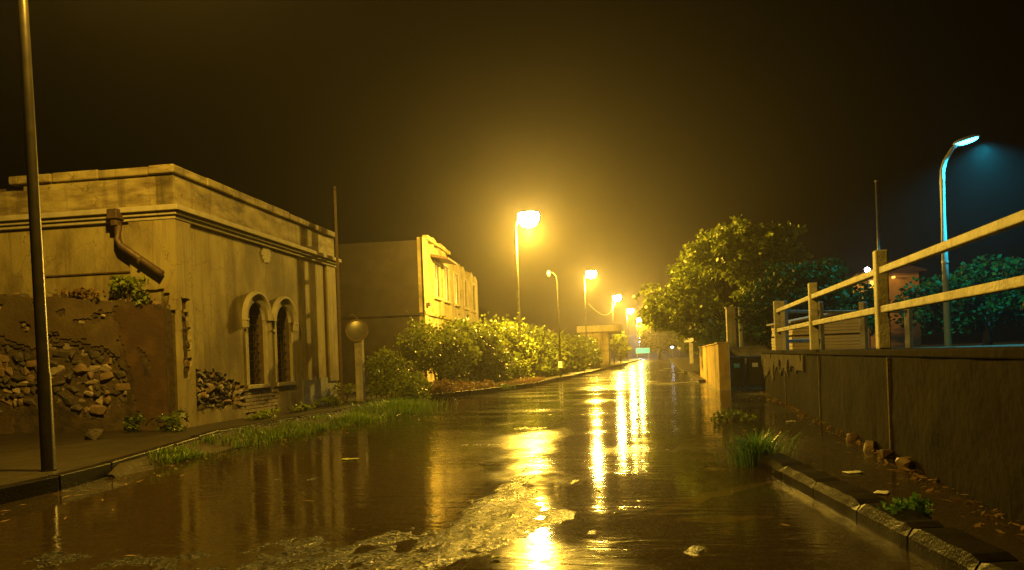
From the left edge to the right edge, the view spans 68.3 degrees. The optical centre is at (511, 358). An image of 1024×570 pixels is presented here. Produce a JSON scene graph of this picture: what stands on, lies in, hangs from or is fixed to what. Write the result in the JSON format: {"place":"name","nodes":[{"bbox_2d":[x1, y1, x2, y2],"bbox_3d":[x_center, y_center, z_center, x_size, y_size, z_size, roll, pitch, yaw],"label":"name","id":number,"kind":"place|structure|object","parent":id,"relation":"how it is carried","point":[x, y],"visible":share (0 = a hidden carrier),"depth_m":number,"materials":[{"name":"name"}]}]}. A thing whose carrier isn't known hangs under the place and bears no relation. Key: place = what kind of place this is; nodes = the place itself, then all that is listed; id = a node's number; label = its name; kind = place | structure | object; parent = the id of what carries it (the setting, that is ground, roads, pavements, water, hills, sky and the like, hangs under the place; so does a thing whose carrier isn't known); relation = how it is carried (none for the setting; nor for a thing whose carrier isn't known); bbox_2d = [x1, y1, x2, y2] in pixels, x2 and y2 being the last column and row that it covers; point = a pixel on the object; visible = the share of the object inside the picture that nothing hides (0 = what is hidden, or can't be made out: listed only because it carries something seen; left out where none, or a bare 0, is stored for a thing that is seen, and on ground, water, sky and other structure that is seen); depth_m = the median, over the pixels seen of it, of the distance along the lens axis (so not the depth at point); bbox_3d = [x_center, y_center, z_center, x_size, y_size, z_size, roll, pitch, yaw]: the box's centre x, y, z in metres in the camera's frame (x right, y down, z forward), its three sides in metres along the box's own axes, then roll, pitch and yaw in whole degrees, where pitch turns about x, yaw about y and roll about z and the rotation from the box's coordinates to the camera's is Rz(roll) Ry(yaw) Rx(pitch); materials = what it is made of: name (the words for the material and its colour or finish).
{"place":"outdoors","nodes":[
{"label":"outdoors","id":0,"kind":"place"},
{"bbox_2d":[108,397,431,480],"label":"verge grass","id":1,"kind":"structure","parent":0,"point":[164,455],"depth_m":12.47,"materials":[{"name":"green plant"}]},
{"bbox_2d":[0,358,644,485],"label":"pavement","id":2,"kind":"structure","parent":0,"point":[20,459],"depth_m":11.52,"materials":[{"name":"concrete"}]},
{"bbox_2d":[17,0,58,471],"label":"street lamp","id":3,"kind":"object","parent":2,"relation":"on","point":[46,424],"visible":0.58,"depth_m":8.33,"materials":[{"name":"metal"}]},
{"bbox_2d":[0,292,175,433],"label":"rubble wall","id":4,"kind":"structure","parent":2,"relation":"on","point":[111,364],"depth_m":13.75,"materials":[{"name":"stone"}]},
{"bbox_2d":[47,286,105,299],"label":"wall plant","id":5,"kind":"object","parent":4,"relation":"on","point":[77,292],"depth_m":13.78,"materials":[{"name":"green plant"}]},
{"bbox_2d":[107,274,149,304],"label":"wall plant","id":6,"kind":"object","parent":4,"relation":"on","point":[127,283],"depth_m":13.59,"materials":[{"name":"green plant"}]},
{"bbox_2d":[84,429,103,439],"bbox_3d":[-6.722,1.237,12.150,0.286,0.202,0.218,-2,0,-6],"label":"stone","id":7,"kind":"object","parent":2,"relation":"on","point":[92,434],"visible":0.9,"depth_m":12.07,"materials":[{"name":"beige stone"}]},
{"bbox_2d":[122,413,146,432],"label":"weed","id":8,"kind":"object","parent":2,"relation":"on","point":[128,422],"visible":0.98,"depth_m":13.20,"materials":[{"name":"green plant"}]},
{"bbox_2d":[0,164,341,428],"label":"old building","id":9,"kind":"structure","parent":2,"relation":"on","point":[241,286],"depth_m":14.65,"materials":[{"name":"paint"}]},
{"bbox_2d":[248,303,260,383],"bbox_3d":[-5.851,-0.331,16.741,0.151,1.830,0.800,-2,0,8],"label":"window","id":10,"kind":"structure","parent":9,"relation":"in","point":[252,330],"depth_m":17.05,"materials":[{"name":"glass"}]},
{"bbox_2d":[276,307,286,381],"bbox_3d":[-5.657,-0.338,18.097,0.151,1.830,0.800,-2,0,8],"label":"window","id":11,"kind":"structure","parent":9,"relation":"in","point":[280,329],"depth_m":18.40,"materials":[{"name":"glass"}]},
{"bbox_2d":[154,407,187,432],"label":"weed","id":12,"kind":"object","parent":2,"relation":"on","point":[172,423],"visible":0.97,"depth_m":13.07,"materials":[{"name":"green plant"}]},
{"bbox_2d":[245,409,278,419],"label":"weed","id":13,"kind":"object","parent":2,"relation":"on","point":[263,414],"visible":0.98,"depth_m":15.48,"materials":[{"name":"green plant"}]},
{"bbox_2d":[265,400,315,414],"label":"weed","id":14,"kind":"object","parent":2,"relation":"on","point":[302,406],"visible":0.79,"depth_m":17.37,"materials":[{"name":"green plant"}]},
{"bbox_2d":[314,395,342,405],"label":"weed","id":15,"kind":"object","parent":2,"relation":"on","point":[333,400],"visible":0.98,"depth_m":19.57,"materials":[{"name":"green plant"}]},
{"bbox_2d":[333,186,343,402],"bbox_3d":[-4.789,-1.641,20.870,0.070,6.190,0.330,-2,0,-13],"label":"lattice pole","id":16,"kind":"object","parent":2,"relation":"on","point":[338,295],"visible":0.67,"depth_m":20.71,"materials":[{"name":"metal"}]},
{"bbox_2d":[334,382,355,401],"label":"weed","id":17,"kind":"object","parent":2,"relation":"on","point":[349,387],"visible":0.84,"depth_m":21.17,"materials":[{"name":"green plant"}]},
{"bbox_2d":[345,314,367,400],"bbox_3d":[-4.363,0.106,21.329,0.634,2.668,0.353,-2,0,-23],"label":"traffic mirror","id":18,"kind":"object","parent":2,"relation":"on","point":[356,329],"visible":0.91,"depth_m":21.30,"materials":[{"name":"metal"}]},
{"bbox_2d":[364,345,432,399],"bbox_3d":[-3.396,0.493,22.192,1.963,1.793,1.821,-2,0,11],"label":"hedge","id":19,"kind":"object","parent":2,"relation":"on","point":[404,385],"visible":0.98,"depth_m":21.91,"materials":[{"name":"green plant"}]},
{"bbox_2d":[334,235,478,384],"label":"tall facade building","id":20,"kind":"structure","parent":2,"relation":"on","point":[384,286],"depth_m":38.19,"materials":[{"name":"paint"}]},
{"bbox_2d":[434,264,438,296],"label":"window","id":21,"kind":"structure","parent":20,"relation":"in","point":[436,267],"depth_m":41.44,"materials":[{"name":"metal"}]},
{"bbox_2d":[444,267,448,300],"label":"window","id":22,"kind":"structure","parent":20,"relation":"in","point":[445,269],"depth_m":44.10,"materials":[{"name":"metal"}]},
{"bbox_2d":[454,274,457,303],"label":"window","id":23,"kind":"structure","parent":20,"relation":"in","point":[456,278],"depth_m":47.29,"materials":[{"name":"metal"}]},
{"bbox_2d":[464,280,466,306],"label":"window","id":24,"kind":"structure","parent":20,"relation":"in","point":[464,280],"depth_m":50.67,"materials":[{"name":"metal"}]},
{"bbox_2d":[392,305,483,386],"bbox_3d":[-2.789,-0.257,29.528,3.500,3.417,3.806,-2,0,33],"label":"shrub","id":25,"kind":"object","parent":2,"relation":"on","point":[428,349],"visible":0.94,"depth_m":28.85,"materials":[{"name":"green plant"}]},
{"bbox_2d":[418,379,471,393],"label":"dry bush","id":26,"kind":"object","parent":2,"relation":"on","point":[446,386],"visible":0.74,"depth_m":24.27,"materials":[{"name":"brown plant"}]},
{"bbox_2d":[377,376,544,397],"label":"dry verge weeds","id":27,"kind":"object","parent":2,"relation":"on","point":[521,381],"visible":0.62,"depth_m":27.79,"materials":[{"name":"brown plant"}]},
{"bbox_2d":[456,379,492,388],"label":"dry bush","id":28,"kind":"object","parent":2,"relation":"on","point":[474,383],"visible":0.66,"depth_m":27.04,"materials":[{"name":"brown plant"}]},
{"bbox_2d":[437,311,513,381],"bbox_3d":[-1.740,-0.203,33.006,3.552,3.516,4.180,-2,0,11],"label":"shrub","id":29,"kind":"object","parent":2,"relation":"on","point":[473,327],"visible":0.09,"depth_m":32.40,"materials":[{"name":"green plant"}]},
{"bbox_2d":[455,320,519,383],"bbox_3d":[-1.048,-0.034,30.941,2.819,3.131,2.528,-2,0,11],"label":"shrub","id":30,"kind":"object","parent":2,"relation":"on","point":[497,360],"visible":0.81,"depth_m":30.55,"materials":[{"name":"green plant"}]},
{"bbox_2d":[481,312,542,380],"bbox_3d":[-0.213,-0.361,36.666,3.048,3.716,4.777,-2,0,11],"label":"shrub","id":31,"kind":"object","parent":2,"relation":"on","point":[529,360],"visible":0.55,"depth_m":35.91,"materials":[{"name":"green plant"}]},
{"bbox_2d":[478,346,568,381],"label":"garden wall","id":32,"kind":"structure","parent":2,"relation":"on","point":[484,364],"depth_m":30.99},
{"bbox_2d":[515,211,538,368],"bbox_3d":[0.831,-2.752,36.110,1.249,8.440,0.839,-2,0,11],"label":"street lamp","id":33,"kind":"object","parent":2,"relation":"on","point":[528,219],"visible":0.85,"depth_m":35.95,"materials":[{"name":"metal"}]},
{"bbox_2d":[510,318,557,376],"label":"shrub","id":34,"kind":"object","parent":2,"relation":"on","point":[547,359],"visible":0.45,"depth_m":40.25,"materials":[{"name":"green plant"}]},
{"bbox_2d":[547,270,561,376],"bbox_3d":[2.194,-1.597,38.598,0.620,5.830,0.165,-2,0,11],"label":"unlit street lamp","id":35,"kind":"object","parent":2,"relation":"on","point":[559,361],"visible":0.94,"depth_m":38.53,"materials":[{"name":"metal"}]},
{"bbox_2d":[543,328,576,373],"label":"shrub","id":36,"kind":"object","parent":2,"relation":"on","point":[566,355],"visible":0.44,"depth_m":45.73,"materials":[{"name":"green plant"}]},
{"bbox_2d":[558,329,591,371],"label":"shrub","id":37,"kind":"object","parent":2,"relation":"on","point":[581,353],"visible":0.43,"depth_m":52.12,"materials":[{"name":"green plant"}]},
{"bbox_2d":[577,331,602,368],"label":"shrub","id":38,"kind":"object","parent":2,"relation":"on","point":[594,350],"visible":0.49,"depth_m":61.22,"materials":[{"name":"green plant"}]},
{"bbox_2d":[584,270,596,344],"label":"street lamp","id":39,"kind":"object","parent":2,"relation":"on","point":[591,274],"visible":0.83,"depth_m":61.73,"materials":[{"name":"metal"}]},
{"bbox_2d":[577,325,620,364],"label":"flat roofed building","id":40,"kind":"structure","parent":2,"relation":"on","point":[601,333],"depth_m":75.67,"materials":[{"name":"paint"}]},
{"bbox_2d":[612,295,620,362],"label":"street lamp","id":41,"kind":"object","parent":2,"relation":"on","point":[616,298],"visible":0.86,"depth_m":88.60,"materials":[{"name":"metal"}]},
{"bbox_2d":[610,331,631,362],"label":"shrub","id":42,"kind":"object","parent":2,"relation":"on","point":[620,344],"visible":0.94,"depth_m":90.76,"materials":[{"name":"green plant"}]},
{"bbox_2d":[626,309,633,360],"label":"street lamp","id":43,"kind":"object","parent":2,"relation":"on","point":[629,311],"visible":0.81,"depth_m":116.45,"materials":[{"name":"metal"}]},
{"bbox_2d":[636,318,640,347],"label":"street lamp","id":44,"kind":"object","parent":2,"relation":"on","point":[638,319],"visible":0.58,"depth_m":148.78,"materials":[{"name":"metal"}]},
{"bbox_2d":[83,358,926,508],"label":"flood water","id":45,"kind":"structure","parent":0,"point":[667,388],"depth_m":13.74,"materials":[{"name":"brown liquid"}]},
{"bbox_2d":[306,411,414,425],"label":"grass tuft","id":46,"kind":"object","parent":45,"relation":"on","point":[361,415],"visible":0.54,"depth_m":15.42,"materials":[{"name":"green plant"}]},
{"bbox_2d":[333,395,482,414],"bbox_3d":[-2.472,1.106,18.423,4.188,0.470,3.493,-2,0,-27],"label":"grass tuft","id":47,"kind":"object","parent":45,"relation":"on","point":[401,405],"visible":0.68,"depth_m":18.06,"materials":[{"name":"green plant"}]},
{"bbox_2d":[730,356,746,386],"bbox_3d":[7.202,0.436,24.189,0.600,1.000,0.668,-2,0,16],"label":"wheelie bin","id":48,"kind":"object","parent":45,"relation":"on","point":[737,370],"visible":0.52,"depth_m":23.92,"materials":[{"name":"brown plastic"}]},
{"bbox_2d":[746,355,761,385],"bbox_3d":[7.830,0.413,24.267,0.600,1.000,0.668,-2,0,20],"label":"wheelie bin","id":49,"kind":"object","parent":45,"relation":"on","point":[754,369],"visible":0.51,"depth_m":24.02,"materials":[{"name":"brown plastic"}]},
{"bbox_2d":[707,426,808,470],"bbox_3d":[2.561,0.918,7.940,1.218,0.437,1.088,-2,0,-7],"label":"grass tuft","id":50,"kind":"object","parent":45,"relation":"on","point":[749,453],"visible":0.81,"depth_m":7.84,"materials":[{"name":"green plant"}]},
{"bbox_2d":[843,471,861,473],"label":"litter","id":51,"kind":"object","parent":45,"relation":"on","point":[851,472],"visible":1,"depth_m":7.09,"materials":[{"name":"white paper"}]},
{"bbox_2d":[873,490,890,493],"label":"litter","id":52,"kind":"object","parent":45,"relation":"on","point":[882,492],"visible":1,"depth_m":6.08,"materials":[{"name":"white paper"}]},
{"bbox_2d":[877,449,893,462],"bbox_3d":[3.932,1.032,7.944,0.157,0.143,0.129,-2,-6,-13],"label":"stone","id":53,"kind":"object","parent":45,"relation":"on","point":[886,454],"visible":0.95,"depth_m":7.90,"materials":[{"name":"brown stone"}]},
{"bbox_2d":[0,359,1023,569],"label":"road","id":54,"kind":"structure","parent":0,"point":[400,517],"depth_m":5.94,"materials":[{"name":"grey asphalt"}]},
{"bbox_2d":[0,368,605,508],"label":"kerb","id":55,"kind":"structure","parent":54,"relation":"on","point":[24,492],"depth_m":8.41,"materials":[{"name":"concrete"}]},
{"bbox_2d":[494,383,515,388],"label":"grass tuft","id":56,"kind":"object","parent":55,"relation":"on","point":[503,385],"visible":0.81,"depth_m":27.76,"materials":[{"name":"green plant"}]},
{"bbox_2d":[635,347,649,359],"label":"green sign","id":57,"kind":"object","parent":54,"relation":"on","point":[642,350],"visible":0.82,"depth_m":133.03,"materials":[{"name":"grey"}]},
{"bbox_2d":[637,309,677,358],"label":"tree","id":58,"kind":"object","parent":54,"relation":"on","point":[654,341],"visible":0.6,"depth_m":147.72,"materials":[{"name":"green plant"}]},
{"bbox_2d":[669,429,716,451],"bbox_3d":[2.589,1.127,10.502,0.201,0.028,2.892,-2,0,26],"label":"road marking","id":59,"kind":"object","parent":54,"relation":"on","point":[684,446],"visible":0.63,"depth_m":10.06,"materials":[{"name":"paint"}]},
{"bbox_2d":[649,481,774,513],"bbox_3d":[1.720,1.152,6.389,1.794,0.027,0.184,-2,0,-43],"label":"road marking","id":60,"kind":"object","parent":54,"relation":"on","point":[696,499],"visible":1,"depth_m":6.29,"materials":[{"name":"paint"}]},
{"bbox_2d":[699,342,730,391],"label":"ochre wall","id":61,"kind":"structure","parent":54,"relation":"on","point":[715,365],"depth_m":23.54,"materials":[{"name":"paint"}]},
{"bbox_2d":[674,515,775,522],"bbox_3d":[1.539,1.155,5.411,0.740,0.022,0.229,-2,0,-1],"label":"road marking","id":62,"kind":"object","parent":54,"relation":"on","point":[725,519],"visible":1,"depth_m":5.42,"materials":[{"name":"paint"}]},
{"bbox_2d":[632,215,818,346],"bbox_3d":[9.799,-2.591,34.022,8.679,7.480,5.642,-2,0,11],"label":"tree","id":63,"kind":"object","parent":54,"relation":"on","point":[737,254],"visible":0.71,"depth_m":33.17,"materials":[{"name":"green plant"}]},
{"bbox_2d":[710,407,756,421],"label":"kerbside weed","id":64,"kind":"object","parent":54,"relation":"on","point":[734,414],"visible":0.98,"depth_m":12.82,"materials":[{"name":"green plant"}]},
{"bbox_2d":[729,346,771,384],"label":"recess wall","id":65,"kind":"structure","parent":54,"relation":"on","point":[746,351],"depth_m":25.94,"materials":[{"name":"concrete"}]},
{"bbox_2d":[724,306,736,346],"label":"gate pillar","id":66,"kind":"structure","parent":65,"relation":"on","point":[730,312],"depth_m":25.94,"materials":[{"name":"concrete"}]},
{"bbox_2d":[738,307,751,346],"bbox_3d":[8.043,-1.087,26.071,0.442,1.380,0.208,-2,0,-22],"label":"round sign post","id":67,"kind":"object","parent":65,"relation":"on","point":[741,343],"visible":0.6,"depth_m":25.99,"materials":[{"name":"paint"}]},
{"bbox_2d":[846,433,857,442],"bbox_3d":[4.322,1.012,9.600,0.121,0.124,0.108,4,1,11],"label":"stone","id":68,"kind":"object","parent":54,"relation":"on","point":[851,436],"visible":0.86,"depth_m":9.56,"materials":[{"name":"brown stone"}]},
{"bbox_2d":[863,440,877,453],"bbox_3d":[4.088,1.026,8.627,0.160,0.168,0.151,-2,-6,44],"label":"stone","id":69,"kind":"object","parent":54,"relation":"on","point":[870,445],"visible":0.8,"depth_m":8.57,"materials":[{"name":"brown stone"}]},
{"bbox_2d":[757,453,1023,569],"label":"kerb","id":70,"kind":"structure","parent":54,"relation":"on","point":[928,543],"depth_m":4.63,"materials":[{"name":"concrete"}]},
{"bbox_2d":[877,491,936,518],"bbox_3d":[2.517,0.984,4.751,0.379,0.258,0.398,-2,0,11],"label":"weed","id":71,"kind":"object","parent":70,"relation":"on","point":[925,508],"visible":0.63,"depth_m":4.81,"materials":[{"name":"green plant"}]},
{"bbox_2d":[761,346,1023,531],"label":"roadside wall","id":72,"kind":"structure","parent":54,"relation":"on","point":[950,418],"depth_m":6.60,"materials":[{"name":"concrete"}]},
{"bbox_2d":[773,210,1023,350],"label":"concrete railing","id":73,"kind":"object","parent":72,"relation":"on","point":[882,309],"visible":1,"depth_m":8.35,"materials":[{"name":"beige concrete"}]},
{"bbox_2d":[895,457,914,472],"bbox_3d":[3.776,1.037,7.261,0.151,0.168,0.210,-8,-2,19],"label":"stone","id":74,"kind":"object","parent":54,"relation":"on","point":[902,462],"visible":0.84,"depth_m":7.19,"materials":[{"name":"brown stone"}]},
{"bbox_2d":[0,0,1023,357],"label":"sky","id":75,"kind":"structure","parent":0,"point":[632,129],"materials":[{"name":"black"}]},
{"bbox_2d":[667,356,705,382],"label":"pavement","id":76,"kind":"structure","parent":0,"point":[683,364],"depth_m":58.64,"materials":[{"name":"concrete"}]},
{"bbox_2d":[684,328,695,363],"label":"post sign","id":77,"kind":"object","parent":76,"relation":"on","point":[690,340],"visible":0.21,"depth_m":68.05,"materials":[{"name":"metal"}]},
{"bbox_2d":[668,293,720,355],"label":"tree","id":78,"kind":"object","parent":76,"relation":"on","point":[682,345],"visible":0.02,"depth_m":75.47,"materials":[{"name":"green plant"}]},
{"bbox_2d":[800,341,1023,359],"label":"terrace","id":79,"kind":"structure","parent":0,"point":[1000,344],"depth_m":27.93,"materials":[{"name":"grey concrete"}]},
{"bbox_2d":[724,265,825,345],"bbox_3d":[12.284,-1.987,35.223,5.060,4.891,4.161,-2,0,-11],"label":"tree","id":80,"kind":"object","parent":79,"relation":"on","point":[754,343],"visible":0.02,"depth_m":35.03,"materials":[{"name":"green plant"}]},
{"bbox_2d":[735,253,874,342],"bbox_3d":[9.858,-1.685,25.105,4.819,3.573,2.717,-2,0,11],"label":"tree","id":81,"kind":"object","parent":79,"relation":"on","point":[802,276],"visible":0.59,"depth_m":24.68,"materials":[{"name":"green plant"}]},
{"bbox_2d":[766,313,860,349],"bbox_3d":[8.485,-0.706,21.146,2.070,1.070,1.850,-2,0,-1],"label":"board hut","id":82,"kind":"object","parent":79,"relation":"on","point":[844,334],"visible":0.45,"depth_m":20.34,"materials":[{"name":"wood"}]},
{"bbox_2d":[780,301,912,349],"bbox_3d":[8.381,-0.798,18.829,4.896,1.220,0.269,-2,0,-30],"label":"railing","id":83,"kind":"object","parent":79,"relation":"on","point":[786,341],"visible":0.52,"depth_m":18.62,"materials":[{"name":"wood"}]},
{"bbox_2d":[865,267,870,347],"bbox_3d":[16.502,-2.256,34.941,0.240,3.900,0.234,-2,0,11],"label":"white lamp","id":84,"kind":"object","parent":79,"relation":"on","point":[867,269],"visible":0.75,"depth_m":34.91,"materials":[{"name":"metal"}]},
{"bbox_2d":[838,291,898,335],"bbox_3d":[12.770,-1.297,28.420,3.130,2.590,2.372,-2,0,11],"label":"tree","id":85,"kind":"object","parent":79,"relation":"on","point":[871,323],"visible":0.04,"depth_m":27.86,"materials":[{"name":"green plant"}]},
{"bbox_2d":[875,180,881,249],"bbox_3d":[13.818,-3.439,28.328,0.200,6.460,0.200,-2,0,11],"label":"utility pole","id":86,"kind":"object","parent":79,"relation":"on","point":[879,239],"visible":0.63,"depth_m":28.27,"materials":[{"name":"metal"}]},
{"bbox_2d":[851,261,926,347],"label":"orange house","id":87,"kind":"structure","parent":79,"relation":"on","point":[899,278],"depth_m":37.30,"materials":[{"name":"paint"}]},
{"bbox_2d":[892,254,1023,344],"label":"tree","id":88,"kind":"object","parent":79,"relation":"on","point":[982,319],"visible":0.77,"depth_m":25.62,"materials":[{"name":"green plant"}]},
{"bbox_2d":[939,134,980,346],"bbox_3d":[13.583,-3.471,22.767,1.209,6.443,0.393,-2,0,11],"label":"cyan street lamp","id":89,"kind":"object","parent":79,"relation":"on","point":[945,276],"visible":0.94,"depth_m":22.80,"materials":[{"name":"metal"}]},
{"bbox_2d":[1004,258,1023,329],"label":"tree","id":90,"kind":"object","parent":79,"relation":"on","point":[1019,320],"visible":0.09,"depth_m":28.33,"materials":[{"name":"green plant"}]},
{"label":"ground","id":91,"kind":"structure","parent":0,"visible":0},
{"bbox_2d":[618,335,752,358],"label":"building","id":92,"kind":"structure","parent":91,"relation":"on","point":[632,340],"depth_m":172.19,"materials":[{"name":"concrete"}]}
]}

